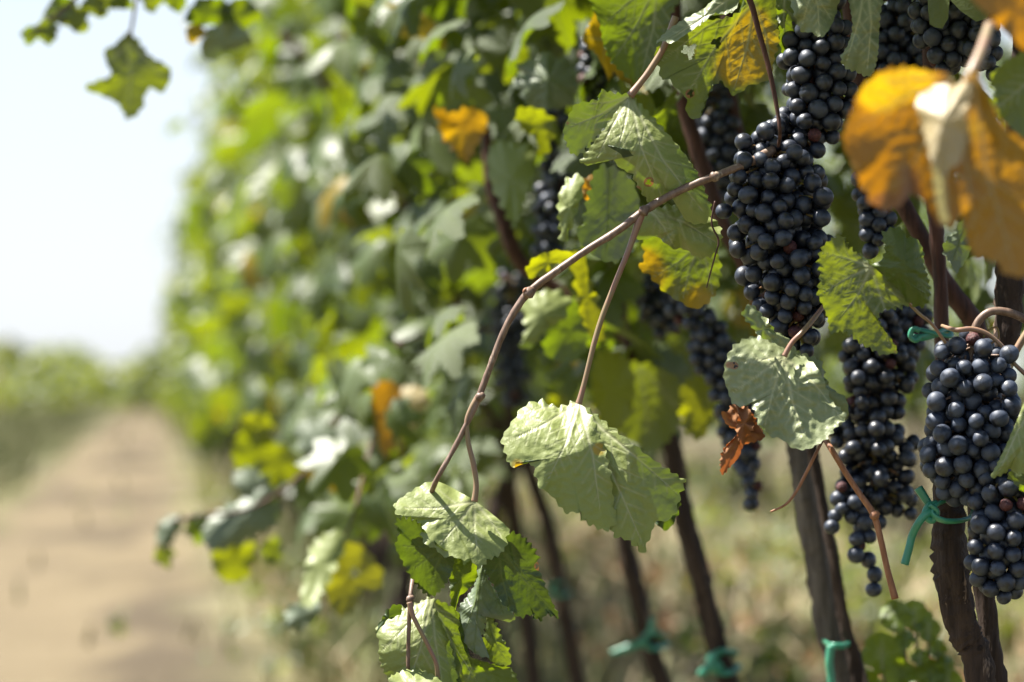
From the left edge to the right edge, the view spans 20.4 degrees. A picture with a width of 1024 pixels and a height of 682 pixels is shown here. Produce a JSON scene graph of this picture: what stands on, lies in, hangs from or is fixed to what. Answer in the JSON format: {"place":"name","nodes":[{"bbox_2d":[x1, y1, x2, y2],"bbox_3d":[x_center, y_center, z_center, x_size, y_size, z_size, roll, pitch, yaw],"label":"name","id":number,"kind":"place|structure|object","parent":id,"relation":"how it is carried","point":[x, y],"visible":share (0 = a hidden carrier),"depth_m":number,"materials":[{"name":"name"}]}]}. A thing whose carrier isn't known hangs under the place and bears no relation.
{"place":"outdoors","nodes":[
{"label":"outdoors","id":0,"kind":"place"},
{"bbox_2d":[28,0,136,37],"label":"vine shoot","id":1,"kind":"object","parent":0,"point":[60,10],"visible":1,"depth_m":3.00,"materials":[{"name":"plant"}]},
{"bbox_2d":[85,32,170,119],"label":"vine leaf","id":2,"kind":"object","parent":1,"relation":"hanging from","point":[137,71],"visible":1,"depth_m":3.00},
{"bbox_2d":[184,0,227,25],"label":"vine leaf","id":3,"kind":"object","parent":1,"relation":"attached to","point":[203,12],"visible":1,"depth_m":3.00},
{"bbox_2d":[201,21,252,60],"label":"vine leaf","id":4,"kind":"object","parent":1,"relation":"attached to","point":[221,40],"visible":1,"depth_m":3.00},
{"bbox_2d":[15,415,194,657],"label":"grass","id":5,"kind":"structure","parent":0,"point":[88,640],"depth_m":13.84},
{"bbox_2d":[220,0,261,28],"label":"vine leaf","id":6,"kind":"object","parent":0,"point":[244,14],"visible":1,"depth_m":3.00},
{"bbox_2d":[0,401,733,681],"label":"grass","id":7,"kind":"structure","parent":0,"point":[34,440],"depth_m":8.99,"materials":[{"name":"plant"}]},
{"bbox_2d":[0,385,1023,681],"bbox_3d":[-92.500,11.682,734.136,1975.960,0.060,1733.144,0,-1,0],"label":"ground","id":8,"kind":"structure","parent":0,"point":[100,569],"depth_m":9.58,"materials":[{"name":"soil"}]},
{"bbox_2d":[155,275,240,426],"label":"distant foliage","id":9,"kind":"object","parent":8,"relation":"on","point":[185,414],"visible":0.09,"depth_m":33.67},
{"bbox_2d":[166,95,268,435],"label":"grapevine","id":10,"kind":"object","parent":8,"relation":"on","point":[179,346],"visible":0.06,"depth_m":14.31,"materials":[{"name":"green plant"}]},
{"bbox_2d":[187,58,304,522],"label":"grapevine","id":11,"kind":"object","parent":8,"relation":"on","point":[221,87],"visible":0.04,"depth_m":12.16,"materials":[{"name":"green plant"}]},
{"bbox_2d":[178,34,327,539],"bbox_3d":[-0.739,-0.184,10.869,1.046,2.070,0.940,0,-1,0],"label":"grapevine","id":12,"kind":"object","parent":8,"relation":"on","point":[199,178],"visible":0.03,"depth_m":10.59,"materials":[{"name":"green plant"}]},
{"bbox_2d":[184,37,331,428],"bbox_3d":[-0.698,-0.161,10.248,1.017,2.001,0.949,0,-1,0],"label":"grapevine","id":13,"kind":"object","parent":8,"relation":"on","point":[275,416],"visible":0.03,"depth_m":9.98,"materials":[{"name":"green plant"}]},
{"bbox_2d":[213,20,354,543],"bbox_3d":[-0.501,-0.206,9.650,1.046,2.077,0.940,0,-1,0],"label":"grapevine","id":14,"kind":"object","parent":8,"relation":"on","point":[220,221],"visible":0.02,"depth_m":9.35,"materials":[{"name":"green plant"}]},
{"bbox_2d":[208,0,394,600],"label":"grapevine","id":15,"kind":"object","parent":8,"relation":"on","point":[371,548],"visible":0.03,"depth_m":8.45,"materials":[{"name":"green plant"}]},
{"bbox_2d":[165,0,546,674],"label":"grapevine","id":16,"kind":"object","parent":8,"relation":"on","point":[229,308],"visible":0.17,"depth_m":6.41,"materials":[{"name":"green plant"}]},
{"bbox_2d":[181,12,539,621],"bbox_3d":[-0.423,-0.154,7.783,1.017,1.912,0.949,0,-1,0],"label":"grapevine","id":17,"kind":"object","parent":8,"relation":"on","point":[205,261],"visible":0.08,"depth_m":7.66,"materials":[{"name":"green plant"}]},
{"bbox_2d":[201,0,541,606],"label":"grapevine","id":18,"kind":"object","parent":8,"relation":"on","point":[222,151],"visible":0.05,"depth_m":6.91,"materials":[{"name":"green plant"}]},
{"bbox_2d":[0,337,834,414],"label":"distant treeline","id":19,"kind":"object","parent":8,"relation":"on","point":[136,381],"visible":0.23,"depth_m":63.84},
{"bbox_2d":[226,0,720,663],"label":"grapevine","id":20,"kind":"object","parent":8,"relation":"on","point":[280,12],"visible":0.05,"depth_m":5.68,"materials":[{"name":"green plant"}]},
{"bbox_2d":[246,0,745,657],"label":"grapevine","id":21,"kind":"object","parent":8,"relation":"on","point":[290,190],"visible":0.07,"depth_m":4.80,"materials":[{"name":"green plant"}]},
{"bbox_2d":[227,0,780,680],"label":"grapevine","id":22,"kind":"object","parent":8,"relation":"on","point":[267,108],"visible":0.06,"depth_m":5.12,"materials":[{"name":"green plant"}]},
{"bbox_2d":[278,16,767,681],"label":"grapevine","id":23,"kind":"object","parent":8,"relation":"on","point":[338,278],"visible":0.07,"depth_m":4.23,"materials":[{"name":"green plant"}]},
{"bbox_2d":[107,460,1023,681],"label":"weeds","id":24,"kind":"object","parent":8,"relation":"on","point":[274,620],"visible":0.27,"depth_m":8.54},
{"bbox_2d":[287,0,855,681],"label":"grapevine","id":25,"kind":"object","parent":8,"relation":"on","point":[341,62],"visible":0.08,"depth_m":3.89,"materials":[{"name":"green plant"}]},
{"bbox_2d":[157,429,1023,681],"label":"straw","id":26,"kind":"object","parent":8,"relation":"on","point":[738,601],"visible":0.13,"depth_m":8.56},
{"bbox_2d":[295,0,933,681],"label":"grapevine","id":27,"kind":"object","parent":8,"relation":"on","point":[329,460],"visible":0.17,"depth_m":3.33,"materials":[{"name":"green plant"}]},
{"bbox_2d":[170,470,304,522],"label":"vine shoot","id":28,"kind":"object","parent":27,"relation":"attached to","point":[292,482],"visible":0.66,"depth_m":3.30,"materials":[{"name":"plant"}]},
{"bbox_2d":[210,542,256,583],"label":"vine leaf","id":29,"kind":"object","parent":28,"relation":"hanging from","point":[233,563],"visible":1,"depth_m":3.32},
{"bbox_2d":[201,486,281,551],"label":"vine leaf","id":30,"kind":"object","parent":28,"relation":"hanging from","point":[223,533],"visible":1,"depth_m":3.30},
{"bbox_2d":[231,426,274,468],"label":"vine leaf","id":31,"kind":"object","parent":28,"relation":"hanging from","point":[248,443],"visible":0.88,"depth_m":3.45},
{"bbox_2d":[232,465,274,498],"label":"vine leaf","id":32,"kind":"object","parent":28,"relation":"hanging from","point":[247,481],"visible":0.79,"depth_m":3.40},
{"bbox_2d":[253,442,302,487],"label":"vine leaf","id":33,"kind":"object","parent":28,"relation":"attached to","point":[276,461],"visible":0.99,"depth_m":3.40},
{"bbox_2d":[345,425,376,536],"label":"vine shoot","id":34,"kind":"object","parent":27,"relation":"attached to","point":[362,477],"visible":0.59,"depth_m":3.12,"materials":[{"name":"plant"}]},
{"bbox_2d":[283,599,321,632],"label":"vine leaf","id":35,"kind":"object","parent":34,"relation":"hanging from","point":[298,617],"visible":0.95,"depth_m":3.05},
{"bbox_2d":[292,419,346,471],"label":"vine leaf","id":36,"kind":"object","parent":34,"relation":"attached to","point":[308,432],"visible":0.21,"depth_m":3.20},
{"bbox_2d":[299,529,345,608],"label":"vine leaf","id":37,"kind":"object","parent":34,"relation":"hanging from","point":[326,552],"visible":1,"depth_m":3.00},
{"bbox_2d":[325,541,383,616],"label":"vine leaf","id":38,"kind":"object","parent":34,"relation":"hanging from","point":[345,590],"visible":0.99,"depth_m":3.02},
{"bbox_2d":[370,380,401,458],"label":"vine leaf","id":39,"kind":"object","parent":27,"relation":"hanging from","point":[385,393],"visible":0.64,"depth_m":3.20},
{"bbox_2d":[487,270,532,409],"bbox_3d":[-0.002,-0.001,3.400,0.055,0.168,0.047,0,-1,0],"label":"grape bunch","id":40,"kind":"object","parent":27,"relation":"hanging from","point":[511,367],"visible":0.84,"depth_m":3.39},
{"bbox_2d":[610,617,669,655],"bbox_3d":[0.159,0.350,3.380,0.083,0.046,0.032,1,-1,-32],"label":"plant tie","id":41,"kind":"object","parent":27,"relation":"attached to","point":[642,641],"visible":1,"depth_m":3.37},
{"bbox_2d":[205,489,1023,681],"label":"fallen leaves","id":42,"kind":"object","parent":8,"relation":"on","point":[661,620],"visible":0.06,"depth_m":8.34,"materials":[{"name":"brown plant"}]},
{"bbox_2d":[341,0,994,681],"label":"grapevine","id":43,"kind":"object","parent":8,"relation":"on","point":[441,24],"visible":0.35,"depth_m":2.99,"materials":[{"name":"green plant"}]},
{"bbox_2d":[432,75,493,113],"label":"vine leaf","id":44,"kind":"object","parent":43,"relation":"attached to","point":[479,98],"visible":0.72,"depth_m":2.80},
{"bbox_2d":[486,139,536,227],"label":"vine leaf","id":45,"kind":"object","parent":43,"relation":"attached to","point":[511,173],"visible":1,"depth_m":2.72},
{"bbox_2d":[530,106,572,256],"bbox_3d":[0.045,-0.165,2.900,0.052,0.177,0.040,0,-1,0],"label":"grape bunch","id":46,"kind":"object","parent":43,"relation":"hanging from","point":[546,231],"visible":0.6,"depth_m":2.89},
{"bbox_2d":[640,345,691,384],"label":"vine leaf","id":47,"kind":"object","parent":43,"relation":"attached to","point":[675,364],"visible":0.27,"depth_m":2.90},
{"bbox_2d":[676,374,715,440],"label":"vine leaf","id":48,"kind":"object","parent":43,"relation":"hanging from","point":[695,404],"visible":0.94,"depth_m":2.82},
{"bbox_2d":[697,648,741,677],"bbox_3d":[0.222,0.341,3.018,0.024,0.030,0.062,-1,-1,36],"label":"plant tie","id":49,"kind":"object","parent":43,"relation":"attached to","point":[711,665],"visible":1,"depth_m":3.01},
{"bbox_2d":[500,0,1023,681],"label":"grapevine","id":50,"kind":"object","parent":8,"relation":"on","point":[554,20],"visible":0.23,"depth_m":2.65,"materials":[{"name":"green plant"}]},
{"bbox_2d":[434,105,486,163],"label":"vine leaf","id":51,"kind":"object","parent":50,"relation":"attached to","point":[463,130],"visible":0.88,"depth_m":2.85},
{"bbox_2d":[514,106,555,155],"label":"vine leaf","id":52,"kind":"object","parent":50,"relation":"hanging from","point":[537,123],"visible":1,"depth_m":2.60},
{"bbox_2d":[513,52,577,109],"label":"vine leaf","id":53,"kind":"object","parent":50,"relation":"hanging from","point":[547,81],"visible":1,"depth_m":2.62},
{"bbox_2d":[518,288,572,348],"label":"vine leaf","id":54,"kind":"object","parent":50,"relation":"attached to","point":[544,310],"visible":0.99,"depth_m":2.62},
{"bbox_2d":[525,249,573,278],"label":"vine leaf","id":55,"kind":"object","parent":50,"relation":"attached to","point":[541,265],"visible":0.99,"depth_m":2.34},
{"bbox_2d":[541,297,590,362],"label":"vine leaf","id":56,"kind":"object","parent":50,"relation":"attached to","point":[565,341],"visible":0.95,"depth_m":2.64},
{"bbox_2d":[556,173,584,241],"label":"vine leaf","id":57,"kind":"object","parent":50,"relation":"hanging from","point":[570,195],"visible":1,"depth_m":2.30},
{"bbox_2d":[577,26,615,101],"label":"grape bunch","id":58,"kind":"object","parent":50,"relation":"hanging from","point":[594,86],"visible":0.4,"depth_m":2.74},
{"bbox_2d":[590,347,635,429],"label":"vine leaf","id":59,"kind":"object","parent":50,"relation":"hanging from","point":[613,391],"visible":0.98,"depth_m":2.80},
{"bbox_2d":[588,0,678,82],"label":"vine leaf","id":60,"kind":"object","parent":50,"relation":"attached to","point":[632,31],"visible":1,"depth_m":2.30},
{"bbox_2d":[618,360,681,450],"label":"vine leaf","id":61,"kind":"object","parent":50,"relation":"attached to","point":[653,421],"visible":0.77,"depth_m":2.85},
{"bbox_2d":[635,273,684,338],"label":"grape bunch","id":62,"kind":"object","parent":50,"relation":"hanging from","point":[653,304],"visible":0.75,"depth_m":2.77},
{"bbox_2d":[664,296,763,492],"bbox_3d":[0.189,0.043,2.659,0.094,0.202,0.042,0,-1,0],"label":"grape bunch","id":63,"kind":"object","parent":50,"relation":"hanging from","point":[708,358],"visible":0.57,"depth_m":2.65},
{"bbox_2d":[696,81,739,200],"bbox_3d":[0.190,-0.184,2.620,0.058,0.112,0.045,0,-1,0],"label":"grape bunch","id":64,"kind":"object","parent":50,"relation":"hanging from","point":[717,126],"visible":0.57,"depth_m":2.61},
{"bbox_2d":[710,79,844,531],"bbox_3d":[1.147,-0.174,12.912,1.017,2.099,0.940,0,-1,0],"label":"grapevine","id":65,"kind":"object","parent":8,"relation":"on","point":[763,502],"visible":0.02,"depth_m":12.87,"materials":[{"name":"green plant"}]},
{"bbox_2d":[786,442,849,681],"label":"wooden stake","id":66,"kind":"object","parent":8,"relation":"on","point":[813,547],"visible":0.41,"depth_m":2.57,"materials":[{"name":"grey wood"}]},
{"bbox_2d":[771,94,956,544],"bbox_3d":[1.329,-0.106,11.019,1.017,1.899,0.940,0,-1,0],"label":"grapevine","id":67,"kind":"object","parent":8,"relation":"on","point":[830,376],"visible":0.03,"depth_m":10.77,"materials":[{"name":"green plant"}]},
{"bbox_2d":[739,0,1023,681],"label":"grapevine","id":68,"kind":"object","parent":8,"relation":"on","point":[976,644],"visible":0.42,"depth_m":2.15,"materials":[{"name":"brown plant"}]},
{"bbox_2d":[569,251,605,342],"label":"vine leaf","id":69,"kind":"object","parent":68,"relation":"hanging from","point":[587,299],"visible":0.94,"depth_m":2.50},
{"bbox_2d":[406,145,776,677],"bbox_3d":[0.059,0.052,2.108,0.274,0.395,0.038,0,-1,3],"label":"vine shoot","id":70,"kind":"object","parent":68,"relation":"attached to","point":[529,292],"visible":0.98,"depth_m":2.10,"materials":[{"name":"plant"}]},
{"bbox_2d":[375,597,458,681],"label":"vine leaf","id":71,"kind":"object","parent":70,"relation":"hanging from","point":[391,629],"visible":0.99,"depth_m":2.11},
{"bbox_2d":[449,557,477,609],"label":"vine leaf","id":72,"kind":"object","parent":70,"relation":"hanging from","point":[463,577],"visible":0.91,"depth_m":2.12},
{"bbox_2d":[393,395,558,621],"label":"vine leaf","id":73,"kind":"object","parent":70,"relation":"hanging from","point":[441,534],"visible":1,"depth_m":2.10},
{"bbox_2d":[434,599,518,681],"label":"vine leaf","id":74,"kind":"object","parent":70,"relation":"attached to","point":[469,668],"visible":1,"depth_m":2.12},
{"bbox_2d":[457,566,514,657],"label":"vine leaf","id":75,"kind":"object","parent":70,"relation":"hanging from","point":[480,603],"visible":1,"depth_m":2.13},
{"bbox_2d":[482,617,510,665],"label":"vine leaf","id":76,"kind":"object","parent":70,"relation":"attached to","point":[497,649],"visible":1,"depth_m":2.14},
{"bbox_2d":[500,215,685,552],"bbox_3d":[0.060,0.031,2.112,0.138,0.253,0.035,0,-1,0],"label":"vine leaf","id":77,"kind":"object","parent":70,"relation":"hanging from","point":[591,468],"visible":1,"depth_m":2.10,"materials":[{"name":"plant"}]},
{"bbox_2d":[563,15,711,224],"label":"vine leaf","id":78,"kind":"object","parent":70,"relation":"attached to","point":[638,142],"visible":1,"depth_m":2.10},
{"bbox_2d":[629,203,722,258],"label":"vine leaf","id":79,"kind":"object","parent":70,"relation":"hanging from","point":[670,226],"visible":0.91,"depth_m":2.13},
{"bbox_2d":[715,117,833,356],"bbox_3d":[0.201,-0.077,2.128,0.098,0.181,0.076,0,-1,0],"label":"grape bunch","id":80,"kind":"object","parent":70,"relation":"hanging from","point":[777,205],"visible":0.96,"depth_m":2.11,"materials":[{"name":"food"}]},
{"bbox_2d":[577,163,639,263],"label":"vine leaf","id":81,"kind":"object","parent":68,"relation":"attached to","point":[612,202],"visible":0.91,"depth_m":2.28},
{"bbox_2d":[639,237,721,308],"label":"vine leaf","id":82,"kind":"object","parent":68,"relation":"attached to","point":[680,274],"visible":0.81,"depth_m":2.24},
{"bbox_2d":[654,0,780,118],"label":"vine leaf","id":83,"kind":"object","parent":68,"relation":"attached to","point":[734,63],"visible":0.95,"depth_m":2.11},
{"bbox_2d":[746,0,781,147],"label":"vine shoot","id":84,"kind":"object","parent":68,"relation":"attached to","point":[752,7],"visible":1,"depth_m":2.08,"materials":[{"name":"plant"}]},
{"bbox_2d":[656,0,739,43],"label":"vine leaf","id":85,"kind":"object","parent":84,"relation":"attached to","point":[680,29],"visible":1,"depth_m":2.09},
{"bbox_2d":[723,304,848,449],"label":"vine leaf","id":86,"kind":"object","parent":68,"relation":"hanging from","point":[779,382],"visible":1,"depth_m":2.06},
{"bbox_2d":[790,0,839,36],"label":"vine leaf","id":87,"kind":"object","parent":68,"relation":"attached to","point":[816,17],"visible":1,"depth_m":2.04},
{"bbox_2d":[774,0,857,158],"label":"grape bunch","id":88,"kind":"object","parent":68,"relation":"hanging from","point":[814,111],"visible":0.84,"depth_m":2.12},
{"bbox_2d":[823,439,898,599],"bbox_3d":[0.251,0.128,2.072,0.058,0.122,0.021,0,-1,18],"label":"dry cane","id":89,"kind":"object","parent":68,"relation":"hanging from","point":[874,515],"visible":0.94,"depth_m":2.07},
{"bbox_2d":[840,0,883,76],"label":"vine leaf","id":90,"kind":"object","parent":68,"relation":"hanging from","point":[859,55],"visible":1,"depth_m":2.04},
{"bbox_2d":[851,173,896,258],"bbox_3d":[0.283,-0.099,2.220,0.036,0.070,0.026,0,-1,0],"label":"grape bunch","id":91,"kind":"object","parent":68,"relation":"hanging from","point":[875,221],"visible":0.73,"depth_m":2.21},
{"bbox_2d":[828,308,920,529],"bbox_3d":[0.304,0.059,2.383,0.078,0.201,0.064,0,-1,-27],"label":"grape bunch","id":92,"kind":"object","parent":68,"relation":"hanging from","point":[874,382],"visible":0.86,"depth_m":2.37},
{"bbox_2d":[824,482,848,533],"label":"grape bunch","id":93,"kind":"object","parent":92,"relation":"hanging from","point":[839,503],"visible":1,"depth_m":2.36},
{"bbox_2d":[844,494,882,596],"bbox_3d":[0.291,0.170,2.360,0.032,0.085,0.022,0,-1,0],"label":"grape bunch","id":94,"kind":"object","parent":92,"relation":"hanging from","point":[857,517],"visible":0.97,"depth_m":2.35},
{"bbox_2d":[865,0,922,81],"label":"grape bunch","id":95,"kind":"object","parent":68,"relation":"hanging from","point":[897,49],"visible":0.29,"depth_m":2.28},
{"bbox_2d":[894,290,933,366],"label":"grape bunch","id":96,"kind":"object","parent":68,"relation":"hanging from","point":[909,317],"visible":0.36,"depth_m":2.41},
{"bbox_2d":[841,21,1023,276],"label":"vine leaf","id":97,"kind":"object","parent":68,"relation":"attached to","point":[885,145],"visible":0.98,"depth_m":1.59,"materials":[{"name":"plant"}]},
{"bbox_2d":[915,75,972,225],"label":"vine leaf","id":98,"kind":"object","parent":97,"relation":"attached to","point":[942,114],"visible":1,"depth_m":1.57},
{"bbox_2d":[901,486,972,565],"bbox_3d":[0.321,0.135,2.095,0.071,0.059,0.028,1,-1,-35],"label":"plant tie","id":99,"kind":"object","parent":68,"relation":"attached to","point":[930,514],"visible":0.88,"depth_m":2.08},
{"bbox_2d":[908,0,971,74],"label":"grape bunch","id":100,"kind":"object","parent":68,"relation":"hanging from","point":[946,42],"visible":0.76,"depth_m":2.11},
{"bbox_2d":[942,221,970,273],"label":"vine leaf","id":101,"kind":"object","parent":68,"relation":"attached to","point":[956,251],"visible":0.92,"depth_m":2.16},
{"bbox_2d":[917,307,1023,506],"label":"grape bunch","id":102,"kind":"object","parent":68,"relation":"hanging from","point":[971,417],"visible":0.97,"depth_m":2.06,"materials":[{"name":"food"}]},
{"bbox_2d":[962,15,1002,80],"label":"grape bunch","id":103,"kind":"object","parent":68,"relation":"hanging from","point":[994,54],"visible":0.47,"depth_m":2.09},
{"bbox_2d":[964,457,1023,604],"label":"grape bunch","id":104,"kind":"object","parent":68,"relation":"hanging from","point":[995,544],"visible":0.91,"depth_m":2.05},
{"bbox_2d":[989,51,1023,137],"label":"vine leaf","id":105,"kind":"object","parent":68,"relation":"attached to","point":[1007,85],"visible":1,"depth_m":1.80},
{"bbox_2d":[991,403,1023,477],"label":"vine leaf","id":106,"kind":"object","parent":68,"relation":"attached to","point":[1012,457],"visible":1,"depth_m":2.01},
{"bbox_2d":[861,599,963,681],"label":"wild plant","id":107,"kind":"object","parent":8,"relation":"on","point":[884,654],"visible":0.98,"depth_m":2.62,"materials":[{"name":"green plant"}]},
{"bbox_2d":[824,2,1023,565],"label":"grapevine","id":108,"kind":"object","parent":8,"relation":"on","point":[911,413],"visible":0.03,"depth_m":10.04,"materials":[{"name":"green plant"}]},
{"bbox_2d":[872,49,1023,415],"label":"grapevine","id":109,"kind":"object","parent":8,"relation":"on","point":[955,321],"visible":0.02,"depth_m":9.09,"materials":[{"name":"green plant"}]},
{"bbox_2d":[0,0,1023,384],"label":"sky","id":110,"kind":"structure","parent":0,"point":[88,192],"materials":[{"name":"white"}]},
{"bbox_2d":[241,422,1023,681],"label":"grass","id":111,"kind":"structure","parent":0,"point":[804,642],"depth_m":8.75,"materials":[{"name":"plant"}]},
{"bbox_2d":[719,404,764,474],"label":"vine leaf","id":112,"kind":"object","parent":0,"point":[742,421],"visible":1,"depth_m":2.07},
{"bbox_2d":[816,226,946,355],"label":"vine leaf","id":113,"kind":"object","parent":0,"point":[856,294],"visible":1,"depth_m":2.03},
{"bbox_2d":[972,0,1023,48],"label":"vine leaf","id":114,"kind":"object","parent":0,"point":[1007,16],"visible":1,"depth_m":1.55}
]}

